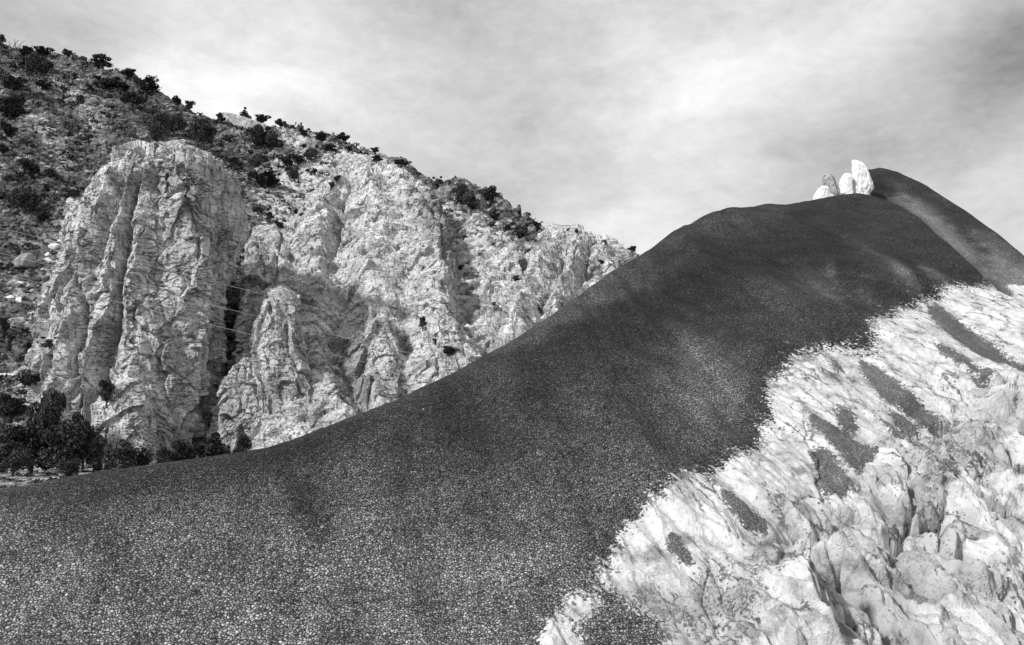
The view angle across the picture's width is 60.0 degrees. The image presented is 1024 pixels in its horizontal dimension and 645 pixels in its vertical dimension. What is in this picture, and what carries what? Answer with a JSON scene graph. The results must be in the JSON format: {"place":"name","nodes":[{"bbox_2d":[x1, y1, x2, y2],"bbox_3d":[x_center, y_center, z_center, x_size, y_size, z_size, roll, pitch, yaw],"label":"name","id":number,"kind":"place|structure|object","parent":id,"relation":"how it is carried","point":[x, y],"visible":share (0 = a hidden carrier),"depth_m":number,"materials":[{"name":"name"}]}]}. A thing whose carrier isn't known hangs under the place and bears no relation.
{"place":"outdoors","nodes":[
{"label":"outdoors","id":0,"kind":"place"},
{"bbox_2d":[0,273,434,379],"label":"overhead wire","id":1,"kind":"object","parent":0,"point":[218,326],"visible":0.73,"depth_m":64.59,"materials":[{"name":"black metal"}]},
{"bbox_2d":[1,253,464,366],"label":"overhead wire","id":2,"kind":"object","parent":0,"point":[233,310],"visible":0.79,"depth_m":64.75,"materials":[{"name":"black metal"}]},
{"bbox_2d":[225,224,362,449],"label":"shaded cliff","id":3,"kind":"structure","parent":0,"point":[267,267],"depth_m":97.88,"materials":[{"name":"stone"}]},
{"bbox_2d":[274,220,286,229],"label":"juniper","id":4,"kind":"object","parent":3,"relation":"on","point":[279,224],"visible":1,"depth_m":111.95,"materials":[{"name":"black plant"}]},
{"bbox_2d":[0,47,639,487],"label":"hillside","id":5,"kind":"structure","parent":0,"point":[468,227],"depth_m":134.01,"materials":[{"name":"grey stone"}]},
{"bbox_2d":[0,34,6,43],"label":"juniper","id":6,"kind":"object","parent":5,"relation":"on","point":[2,39],"visible":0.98,"depth_m":205.06,"materials":[{"name":"black plant"}]},
{"bbox_2d":[0,144,8,156],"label":"juniper","id":7,"kind":"object","parent":5,"relation":"on","point":[3,149],"visible":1,"depth_m":134.50,"materials":[{"name":"black plant"}]},
{"bbox_2d":[0,317,10,334],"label":"juniper","id":8,"kind":"object","parent":5,"relation":"on","point":[5,325],"visible":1,"depth_m":89.04,"materials":[{"name":"black plant"}]},
{"bbox_2d":[0,373,15,378],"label":"fallen rock","id":9,"kind":"object","parent":5,"relation":"on","point":[8,374],"visible":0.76,"depth_m":82.22,"materials":[{"name":"grey stone"}]},
{"bbox_2d":[0,120,18,141],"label":"juniper","id":10,"kind":"object","parent":5,"relation":"on","point":[8,129],"visible":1,"depth_m":142.07,"materials":[{"name":"black plant"}]},
{"bbox_2d":[0,393,26,421],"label":"juniper","id":11,"kind":"object","parent":5,"relation":"on","point":[9,405],"visible":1,"depth_m":77.25,"materials":[{"name":"black plant"}]},
{"bbox_2d":[0,94,26,119],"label":"juniper","id":12,"kind":"object","parent":5,"relation":"on","point":[10,106],"visible":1,"depth_m":156.09,"materials":[{"name":"black plant"}]},
{"bbox_2d":[0,75,28,95],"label":"juniper","id":13,"kind":"object","parent":5,"relation":"on","point":[12,82],"visible":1,"depth_m":166.61,"materials":[{"name":"black plant"}]},
{"bbox_2d":[6,38,23,49],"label":"dead shrub","id":14,"kind":"object","parent":5,"relation":"on","point":[15,45],"visible":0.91,"depth_m":200.47,"materials":[{"name":"grey plant"}]},
{"bbox_2d":[0,443,38,476],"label":"juniper","id":15,"kind":"object","parent":5,"relation":"on","point":[11,458],"visible":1,"depth_m":52.91,"materials":[{"name":"grey plant"}]},
{"bbox_2d":[4,188,42,212],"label":"juniper","id":16,"kind":"object","parent":5,"relation":"on","point":[25,197],"visible":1,"depth_m":115.27,"materials":[{"name":"black plant"}]},
{"bbox_2d":[13,253,36,267],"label":"fallen rock","id":17,"kind":"object","parent":5,"relation":"on","point":[19,262],"visible":0.85,"depth_m":101.77,"materials":[{"name":"stone"}]},
{"bbox_2d":[18,45,33,68],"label":"juniper","id":18,"kind":"object","parent":5,"relation":"on","point":[24,51],"visible":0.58,"depth_m":186.52,"materials":[{"name":"black plant"}]},
{"bbox_2d":[19,158,40,179],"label":"juniper","id":19,"kind":"object","parent":5,"relation":"on","point":[32,168],"visible":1,"depth_m":129.11,"materials":[{"name":"black plant"}]},
{"bbox_2d":[0,415,60,472],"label":"juniper","id":20,"kind":"object","parent":5,"relation":"on","point":[28,436],"visible":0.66,"depth_m":56.91,"materials":[{"name":"black plant"}]},
{"bbox_2d":[23,52,53,75],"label":"juniper","id":21,"kind":"object","parent":5,"relation":"on","point":[39,63],"visible":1,"depth_m":179.63,"materials":[{"name":"black plant"}]},
{"bbox_2d":[33,79,51,89],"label":"juniper","id":22,"kind":"object","parent":5,"relation":"on","point":[43,84],"visible":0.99,"depth_m":169.34,"materials":[{"name":"black plant"}]},
{"bbox_2d":[34,212,51,221],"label":"juniper","id":23,"kind":"object","parent":5,"relation":"on","point":[41,216],"visible":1,"depth_m":113.29,"materials":[{"name":"black plant"}]},
{"bbox_2d":[33,45,55,55],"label":"juniper","id":24,"kind":"object","parent":5,"relation":"on","point":[42,50],"visible":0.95,"depth_m":192.34,"materials":[{"name":"black plant"}]},
{"bbox_2d":[26,386,67,469],"bbox_3d":[-32.507,7.550,61.253,2.710,6.670,3.496,-6,-10,38],"label":"juniper","id":25,"kind":"object","parent":5,"relation":"on","point":[52,404],"visible":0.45,"depth_m":61.49,"materials":[{"name":"black plant"}]},
{"bbox_2d":[44,168,55,176],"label":"juniper","id":26,"kind":"object","parent":5,"relation":"on","point":[49,172],"visible":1,"depth_m":127.68,"materials":[{"name":"black plant"}]},
{"bbox_2d":[48,243,59,249],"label":"fallen rock","id":27,"kind":"object","parent":5,"relation":"on","point":[53,246],"visible":0.84,"depth_m":106.25,"materials":[{"name":"grey stone"}]},
{"bbox_2d":[37,420,88,470],"bbox_3d":[-29.020,8.180,57.077,2.858,3.857,3.577,0,-8,0],"label":"juniper","id":28,"kind":"object","parent":5,"relation":"on","point":[68,436],"visible":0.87,"depth_m":57.14,"materials":[{"name":"black plant"}]},
{"bbox_2d":[62,48,71,57],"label":"juniper","id":29,"kind":"object","parent":5,"relation":"on","point":[66,52],"visible":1,"depth_m":191.58,"materials":[{"name":"black plant"}]},
{"bbox_2d":[55,457,80,476],"bbox_3d":[-26.112,8.633,52.334,1.386,1.391,1.326,0,-8,0],"label":"juniper","id":30,"kind":"object","parent":5,"relation":"on","point":[69,468],"visible":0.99,"depth_m":52.08,"materials":[{"name":"black plant"}]},
{"bbox_2d":[74,95,84,105],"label":"juniper","id":31,"kind":"object","parent":5,"relation":"on","point":[80,99],"visible":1,"depth_m":162.08,"materials":[{"name":"grey plant"}]},
{"bbox_2d":[70,411,103,469],"bbox_3d":[-29.061,8.314,60.326,2.328,4.547,2.659,4,-9,-25],"label":"juniper","id":32,"kind":"object","parent":5,"relation":"on","point":[86,428],"visible":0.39,"depth_m":60.22,"materials":[{"name":"black plant"}]},
{"bbox_2d":[81,440,105,471],"bbox_3d":[-27.290,8.901,58.270,1.854,2.376,1.465,-4,-9,24],"label":"juniper","id":33,"kind":"object","parent":5,"relation":"on","point":[95,457],"visible":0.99,"depth_m":58.17,"materials":[{"name":"black plant"}]},
{"bbox_2d":[88,53,113,68],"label":"juniper","id":34,"kind":"object","parent":5,"relation":"on","point":[98,60],"visible":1,"depth_m":186.55,"materials":[{"name":"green plant"}]},
{"bbox_2d":[92,75,119,86],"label":"juniper","id":35,"kind":"object","parent":5,"relation":"on","point":[106,82],"visible":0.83,"depth_m":175.50,"materials":[{"name":"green plant"}]},
{"bbox_2d":[111,80,128,90],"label":"juniper","id":36,"kind":"object","parent":5,"relation":"on","point":[120,84],"visible":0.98,"depth_m":175.60,"materials":[{"name":"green plant"}]},
{"bbox_2d":[101,440,140,468],"bbox_3d":[-24.867,8.665,56.282,2.419,2.456,2.577,3,-8,-18],"label":"juniper","id":37,"kind":"object","parent":5,"relation":"on","point":[119,452],"visible":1,"depth_m":56.07,"materials":[{"name":"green plant"}]},
{"bbox_2d":[121,67,135,76],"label":"juniper","id":38,"kind":"object","parent":5,"relation":"on","point":[127,72],"visible":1,"depth_m":180.17,"materials":[{"name":"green plant"}]},
{"bbox_2d":[116,91,151,107],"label":"juniper","id":39,"kind":"object","parent":5,"relation":"on","point":[133,97],"visible":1,"depth_m":162.90,"materials":[{"name":"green plant"}]},
{"bbox_2d":[134,447,154,466],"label":"juniper","id":40,"kind":"object","parent":5,"relation":"on","point":[146,459],"visible":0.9,"depth_m":57.16,"materials":[{"name":"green plant"}]},
{"bbox_2d":[133,75,161,94],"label":"juniper","id":41,"kind":"object","parent":5,"relation":"on","point":[147,83],"visible":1,"depth_m":175.51,"materials":[{"name":"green plant"}]},
{"bbox_2d":[155,446,177,463],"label":"juniper","id":42,"kind":"object","parent":5,"relation":"on","point":[166,455],"visible":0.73,"depth_m":58.15,"materials":[{"name":"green plant"}]},
{"bbox_2d":[164,113,186,136],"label":"juniper","id":43,"kind":"object","parent":5,"relation":"on","point":[178,123],"visible":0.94,"depth_m":152.66,"materials":[{"name":"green plant"}]},
{"bbox_2d":[171,95,180,106],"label":"juniper","id":44,"kind":"object","parent":5,"relation":"on","point":[175,99],"visible":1,"depth_m":168.78,"materials":[{"name":"black plant"}]},
{"bbox_2d":[169,438,199,460],"bbox_3d":[-21.834,8.949,59.273,2.460,2.540,2.123,0,-8,0],"label":"juniper","id":45,"kind":"object","parent":5,"relation":"on","point":[184,448],"visible":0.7,"depth_m":58.97,"materials":[{"name":"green plant"}]},
{"bbox_2d":[184,100,195,112],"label":"juniper","id":46,"kind":"object","parent":5,"relation":"on","point":[190,104],"visible":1,"depth_m":168.50,"materials":[{"name":"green plant"}]},
{"bbox_2d":[192,432,226,458],"bbox_3d":[-20.510,8.820,59.508,2.266,3.010,2.628,0,-8,0],"label":"juniper","id":47,"kind":"object","parent":5,"relation":"on","point":[205,447],"visible":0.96,"depth_m":58.96,"materials":[{"name":"black plant"}]},
{"bbox_2d":[216,112,225,123],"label":"juniper","id":48,"kind":"object","parent":5,"relation":"on","point":[220,119],"visible":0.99,"depth_m":166.53,"materials":[{"name":"black plant"}]},
{"bbox_2d":[224,444,231,453],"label":"juniper","id":49,"kind":"object","parent":5,"relation":"on","point":[228,449],"visible":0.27,"depth_m":61.37,"materials":[{"name":"black plant"}]},
{"bbox_2d":[223,134,233,140],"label":"juniper","id":50,"kind":"object","parent":5,"relation":"on","point":[228,137],"visible":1,"depth_m":155.50,"materials":[{"name":"black plant"}]},
{"bbox_2d":[227,157,242,170],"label":"juniper","id":51,"kind":"object","parent":5,"relation":"on","point":[233,161],"visible":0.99,"depth_m":144.75,"materials":[{"name":"black plant"}]},
{"bbox_2d":[233,432,251,452],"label":"juniper","id":52,"kind":"object","parent":5,"relation":"on","point":[244,442],"visible":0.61,"depth_m":61.19,"materials":[{"name":"black plant"}]},
{"bbox_2d":[239,107,251,118],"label":"juniper","id":53,"kind":"object","parent":5,"relation":"on","point":[244,113],"visible":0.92,"depth_m":171.29,"materials":[{"name":"black plant"}]},
{"bbox_2d":[222,112,280,135],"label":"rock slab","id":54,"kind":"object","parent":5,"relation":"on","point":[239,120],"visible":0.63,"depth_m":161.66,"materials":[{"name":"stone"}]},
{"bbox_2d":[244,124,265,149],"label":"juniper","id":55,"kind":"object","parent":5,"relation":"on","point":[258,130],"visible":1,"depth_m":156.91,"materials":[{"name":"black plant"}]},
{"bbox_2d":[247,150,268,166],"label":"juniper","id":56,"kind":"object","parent":5,"relation":"on","point":[257,160],"visible":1,"depth_m":148.69,"materials":[{"name":"black plant"}]},
{"bbox_2d":[251,206,265,212],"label":"juniper","id":57,"kind":"object","parent":5,"relation":"on","point":[257,209],"visible":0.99,"depth_m":129.07,"materials":[{"name":"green plant"}]},
{"bbox_2d":[254,114,271,122],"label":"juniper","id":58,"kind":"object","parent":5,"relation":"on","point":[261,118],"visible":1,"depth_m":170.48,"materials":[{"name":"black plant"}]},
{"bbox_2d":[246,169,282,188],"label":"juniper","id":59,"kind":"object","parent":5,"relation":"on","point":[266,177],"visible":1,"depth_m":140.31,"materials":[{"name":"black plant"}]},
{"bbox_2d":[265,211,273,220],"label":"juniper","id":60,"kind":"object","parent":5,"relation":"on","point":[269,215],"visible":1,"depth_m":127.43,"materials":[{"name":"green plant"}]},
{"bbox_2d":[263,126,285,150],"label":"juniper","id":61,"kind":"object","parent":5,"relation":"on","point":[271,139],"visible":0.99,"depth_m":157.47,"materials":[{"name":"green plant"}]},
{"bbox_2d":[275,118,285,127],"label":"juniper","id":62,"kind":"object","parent":5,"relation":"on","point":[279,122],"visible":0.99,"depth_m":166.63,"materials":[{"name":"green plant"}]},
{"bbox_2d":[276,154,294,166],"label":"juniper","id":63,"kind":"object","parent":5,"relation":"on","point":[286,160],"visible":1,"depth_m":147.22,"materials":[{"name":"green plant"}]},
{"bbox_2d":[285,167,298,176],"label":"juniper","id":64,"kind":"object","parent":5,"relation":"on","point":[292,171],"visible":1,"depth_m":145.46,"materials":[{"name":"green plant"}]},
{"bbox_2d":[287,153,304,167],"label":"juniper","id":65,"kind":"object","parent":5,"relation":"on","point":[297,159],"visible":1,"depth_m":148.72,"materials":[{"name":"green plant"}]},
{"bbox_2d":[299,128,309,137],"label":"juniper","id":66,"kind":"object","parent":5,"relation":"on","point":[302,131],"visible":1,"depth_m":162.39,"materials":[{"name":"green plant"}]},
{"bbox_2d":[302,144,318,159],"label":"juniper","id":67,"kind":"object","parent":5,"relation":"on","point":[310,152],"visible":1,"depth_m":152.12,"materials":[{"name":"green plant"}]},
{"bbox_2d":[0,43,633,487],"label":"scrub","id":68,"kind":"object","parent":5,"relation":"on","point":[76,157],"visible":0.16,"depth_m":138.90,"materials":[{"name":"black plant"}]},
{"bbox_2d":[0,49,638,486],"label":"loose stones","id":69,"kind":"object","parent":5,"relation":"on","point":[48,133],"visible":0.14,"depth_m":139.86,"materials":[{"name":"grey stone"}]},
{"bbox_2d":[314,132,329,142],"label":"juniper","id":70,"kind":"object","parent":5,"relation":"on","point":[321,135],"visible":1,"depth_m":161.75,"materials":[{"name":"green plant"}]},
{"bbox_2d":[321,143,336,153],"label":"juniper","id":71,"kind":"object","parent":5,"relation":"on","point":[328,146],"visible":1,"depth_m":152.83,"materials":[{"name":"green plant"}]},
{"bbox_2d":[336,132,349,143],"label":"juniper","id":72,"kind":"object","parent":5,"relation":"on","point":[342,137],"visible":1,"depth_m":160.26,"materials":[{"name":"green plant"}]},
{"bbox_2d":[431,176,443,187],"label":"juniper","id":73,"kind":"object","parent":5,"relation":"on","point":[438,182],"visible":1,"depth_m":130.98,"materials":[{"name":"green plant"}]},
{"bbox_2d":[427,307,481,378],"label":"rock shoulder","id":74,"kind":"object","parent":5,"relation":"on","point":[443,326],"visible":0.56,"depth_m":75.59,"materials":[{"name":"stone"}]},
{"bbox_2d":[442,345,459,357],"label":"juniper","id":75,"kind":"object","parent":74,"relation":"on","point":[450,350],"visible":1,"depth_m":73.61,"materials":[{"name":"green plant"}]},
{"bbox_2d":[448,182,466,204],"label":"juniper","id":76,"kind":"object","parent":5,"relation":"on","point":[459,189],"visible":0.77,"depth_m":123.45,"materials":[{"name":"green plant"}]},
{"bbox_2d":[462,188,480,214],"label":"juniper","id":77,"kind":"object","parent":5,"relation":"on","point":[469,199],"visible":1,"depth_m":120.85,"materials":[{"name":"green plant"}]},
{"bbox_2d":[479,185,495,201],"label":"juniper","id":78,"kind":"object","parent":5,"relation":"on","point":[488,193],"visible":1,"depth_m":123.62,"materials":[{"name":"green plant"}]},
{"bbox_2d":[490,210,499,221],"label":"juniper","id":79,"kind":"object","parent":5,"relation":"on","point":[493,214],"visible":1,"depth_m":117.99,"materials":[{"name":"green plant"}]},
{"bbox_2d":[463,245,527,355],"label":"rock crag","id":80,"kind":"structure","parent":5,"relation":"on","point":[497,270],"depth_m":93.94,"materials":[{"name":"stone"}]},
{"bbox_2d":[510,222,528,238],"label":"juniper","id":81,"kind":"object","parent":5,"relation":"on","point":[519,229],"visible":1,"depth_m":110.93,"materials":[{"name":"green plant"}]},
{"bbox_2d":[494,222,633,344],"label":"rock knoll","id":82,"kind":"structure","parent":5,"relation":"on","point":[564,267],"depth_m":91.94,"materials":[{"name":"stone"}]},
{"bbox_2d":[0,193,1023,644],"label":"clay hill","id":83,"kind":"structure","parent":0,"point":[794,423],"depth_m":11.63,"materials":[{"name":"grey soil"}]},
{"bbox_2d":[0,0,1023,254],"label":"sky","id":84,"kind":"structure","parent":0,"point":[633,122],"materials":[{"name":"grey"}]},
{"bbox_2d":[868,168,1023,302],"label":"clay hill shoulder","id":85,"kind":"object","parent":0,"point":[993,258],"visible":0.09,"depth_m":34.11},
{"bbox_2d":[813,186,832,199],"bbox_3d":[12.237,-4.174,34.857,0.884,2.531,0.598,4,-9,-28],"label":"white rock","id":86,"kind":"object","parent":85,"relation":"on","point":[822,191],"visible":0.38,"depth_m":34.84,"materials":[{"name":"white stone"}]},
{"bbox_2d":[822,174,839,195],"bbox_3d":[12.888,-4.516,35.702,0.702,3.050,0.636,0,-8,0],"label":"grey rock","id":87,"kind":"object","parent":85,"relation":"on","point":[829,182],"visible":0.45,"depth_m":35.66,"materials":[{"name":"grey stone"}]},
{"bbox_2d":[839,173,853,194],"bbox_3d":[13.852,-4.657,36.539,0.833,3.119,0.615,7,-11,-42],"label":"white rock","id":88,"kind":"object","parent":85,"relation":"on","point":[846,183],"visible":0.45,"depth_m":36.48,"materials":[{"name":"white stone"}]},
{"bbox_2d":[852,160,873,194],"bbox_3d":[14.502,-4.954,36.873,1.216,3.797,0.850,3,-9,-20],"label":"white rock","id":89,"kind":"object","parent":85,"relation":"on","point":[862,182],"visible":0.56,"depth_m":36.73,"materials":[{"name":"white stone"}]},
{"label":"ground","id":90,"kind":"structure","parent":0,"visible":0},
{"bbox_2d":[90,377,158,466],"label":"rock apron","id":91,"kind":"object","parent":90,"relation":"on","point":[128,415],"visible":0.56,"depth_m":65.84,"materials":[{"name":"stone"}]},
{"bbox_2d":[98,378,118,407],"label":"juniper","id":92,"kind":"object","parent":91,"relation":"on","point":[107,388],"visible":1,"depth_m":65.60,"materials":[{"name":"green plant"}]},
{"bbox_2d":[24,139,248,456],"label":"rock tower","id":93,"kind":"structure","parent":90,"relation":"on","point":[176,206],"depth_m":73.68,"materials":[{"name":"stone"}]},
{"bbox_2d":[10,369,40,391],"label":"juniper","id":94,"kind":"object","parent":93,"relation":"on","point":[29,380],"visible":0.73,"depth_m":73.15,"materials":[{"name":"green plant"}]},
{"bbox_2d":[39,337,55,348],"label":"juniper","id":95,"kind":"object","parent":93,"relation":"on","point":[48,343],"visible":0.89,"depth_m":72.20,"materials":[{"name":"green plant"}]},
{"bbox_2d":[61,187,85,198],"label":"juniper","id":96,"kind":"object","parent":93,"relation":"on","point":[72,192],"visible":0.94,"depth_m":77.67,"materials":[{"name":"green plant"}]},
{"bbox_2d":[147,110,170,142],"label":"juniper","id":97,"kind":"object","parent":93,"relation":"on","point":[157,125],"visible":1,"depth_m":79.26,"materials":[{"name":"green plant"}]},
{"bbox_2d":[187,118,217,150],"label":"juniper","id":98,"kind":"object","parent":93,"relation":"on","point":[204,131],"visible":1,"depth_m":77.52,"materials":[{"name":"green plant"}]},
{"bbox_2d":[206,353,259,452],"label":"rock buttress","id":99,"kind":"object","parent":90,"relation":"on","point":[234,410],"visible":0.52,"depth_m":72.64,"materials":[{"name":"stone"}]},
{"bbox_2d":[248,285,314,434],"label":"rock pinnacle","id":100,"kind":"object","parent":90,"relation":"on","point":[281,374],"visible":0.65,"depth_m":74.78,"materials":[{"name":"stone"}]},
{"bbox_2d":[248,154,471,450],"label":"rock peak","id":101,"kind":"object","parent":90,"relation":"on","point":[382,229],"visible":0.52,"depth_m":93.64,"materials":[{"name":"stone"}]},
{"bbox_2d":[372,155,382,162],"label":"juniper","id":102,"kind":"object","parent":101,"relation":"on","point":[376,158],"visible":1,"depth_m":130.18,"materials":[{"name":"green plant"}]},
{"bbox_2d":[393,159,411,166],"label":"juniper","id":103,"kind":"object","parent":101,"relation":"on","point":[400,162],"visible":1,"depth_m":122.55,"materials":[{"name":"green plant"}]},
{"bbox_2d":[419,316,426,331],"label":"juniper","id":104,"kind":"object","parent":101,"relation":"on","point":[423,323],"visible":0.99,"depth_m":81.77,"materials":[{"name":"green plant"}]},
{"bbox_2d":[360,313,399,382],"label":"rock rib","id":105,"kind":"object","parent":90,"relation":"on","point":[375,334],"visible":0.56,"depth_m":78.36,"materials":[{"name":"stone"}]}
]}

